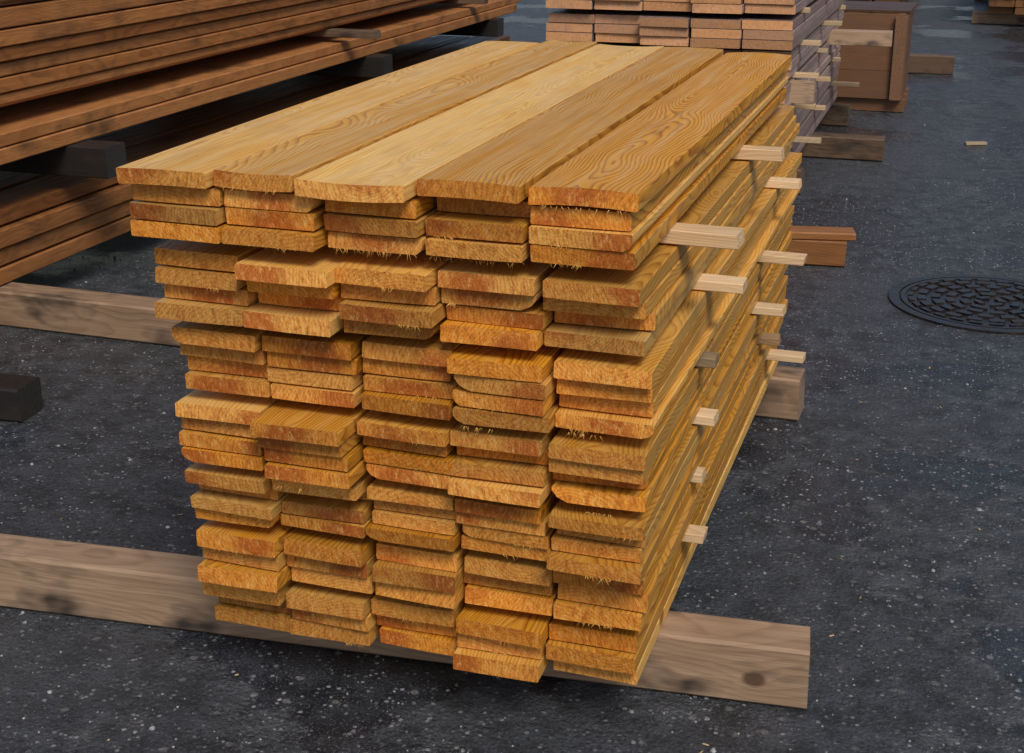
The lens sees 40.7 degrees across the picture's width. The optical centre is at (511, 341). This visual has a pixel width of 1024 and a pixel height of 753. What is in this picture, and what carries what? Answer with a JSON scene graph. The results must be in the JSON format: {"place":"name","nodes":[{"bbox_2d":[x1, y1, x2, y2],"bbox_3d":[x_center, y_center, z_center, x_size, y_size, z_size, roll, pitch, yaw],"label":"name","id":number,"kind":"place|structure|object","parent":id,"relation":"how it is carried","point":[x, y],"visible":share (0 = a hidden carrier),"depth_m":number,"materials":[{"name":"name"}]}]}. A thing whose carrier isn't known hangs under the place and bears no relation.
{"place":"outdoors","nodes":[
{"label":"outdoors","id":0,"kind":"place"},
{"bbox_2d":[0,0,520,285],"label":"long lumber stack","id":1,"kind":"object","parent":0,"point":[94,94],"visible":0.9,"depth_m":5.51,"materials":[{"name":"brown wood"}]},
{"bbox_2d":[0,0,1023,752],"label":"ground","id":2,"kind":"structure","parent":0,"point":[978,96],"depth_m":3.35,"materials":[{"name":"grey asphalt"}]},
{"bbox_2d":[0,373,42,421],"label":"tarred beam","id":3,"kind":"structure","parent":2,"relation":"on","point":[21,399],"depth_m":3.96,"materials":[{"name":"black wood"}]},
{"bbox_2d":[0,282,805,420],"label":"bearer beam","id":4,"kind":"structure","parent":2,"relation":"on","point":[88,313],"depth_m":4.64,"materials":[{"name":"brown wood"}]},
{"bbox_2d":[0,533,809,708],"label":"bearer beam","id":5,"kind":"structure","parent":2,"relation":"on","point":[752,661],"depth_m":2.83,"materials":[{"name":"brown wood"}]},
{"bbox_2d":[116,40,806,684],"bbox_3d":[0.132,-0.106,3.131,0.980,0.933,2.032,6,20,17],"label":"lumber stack","id":6,"kind":"object","parent":5,"relation":"on","point":[478,346],"visible":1,"depth_m":2.35,"materials":[{"name":"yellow wood"}]},
{"bbox_2d":[60,141,992,752],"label":"wood chips","id":7,"kind":"object","parent":2,"relation":"on","point":[812,335],"visible":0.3,"depth_m":7.92,"materials":[{"name":"brown wood"}]},
{"bbox_2d":[546,0,892,193],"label":"pine lumber stack","id":8,"kind":"object","parent":2,"relation":"on","point":[809,37],"visible":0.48,"depth_m":6.45,"materials":[{"name":"brown wood"}]},
{"bbox_2d":[786,226,855,266],"bbox_3d":[0.907,-0.397,5.588,0.938,0.132,0.188,4,19,11],"label":"timber offcut","id":9,"kind":"object","parent":2,"relation":"on","point":[822,246],"visible":0.31,"depth_m":5.49,"materials":[{"name":"brown wood"}]},
{"bbox_2d":[844,0,905,13],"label":"dark lumber stack","id":10,"kind":"object","parent":2,"relation":"on","point":[877,0],"visible":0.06,"depth_m":13.76,"materials":[{"name":"brown wood"}]},
{"bbox_2d":[833,1,917,112],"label":"wooden crate","id":11,"kind":"object","parent":2,"relation":"on","point":[879,74],"visible":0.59,"depth_m":8.93,"materials":[{"name":"brown wood"}]},
{"bbox_2d":[908,53,954,74],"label":"bearer beam","id":12,"kind":"structure","parent":2,"relation":"on","point":[927,63],"depth_m":10.64,"materials":[{"name":"brown wood"}]},
{"bbox_2d":[888,274,1023,333],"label":"manhole cover","id":13,"kind":"object","parent":2,"relation":"on","point":[984,303],"visible":1,"depth_m":5.04,"materials":[{"name":"metal"}]},
{"bbox_2d":[971,0,1023,24],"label":"dark lumber stack","id":14,"kind":"object","parent":2,"relation":"on","point":[1005,12],"visible":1,"depth_m":14.05,"materials":[{"name":"brown wood"}]}
]}

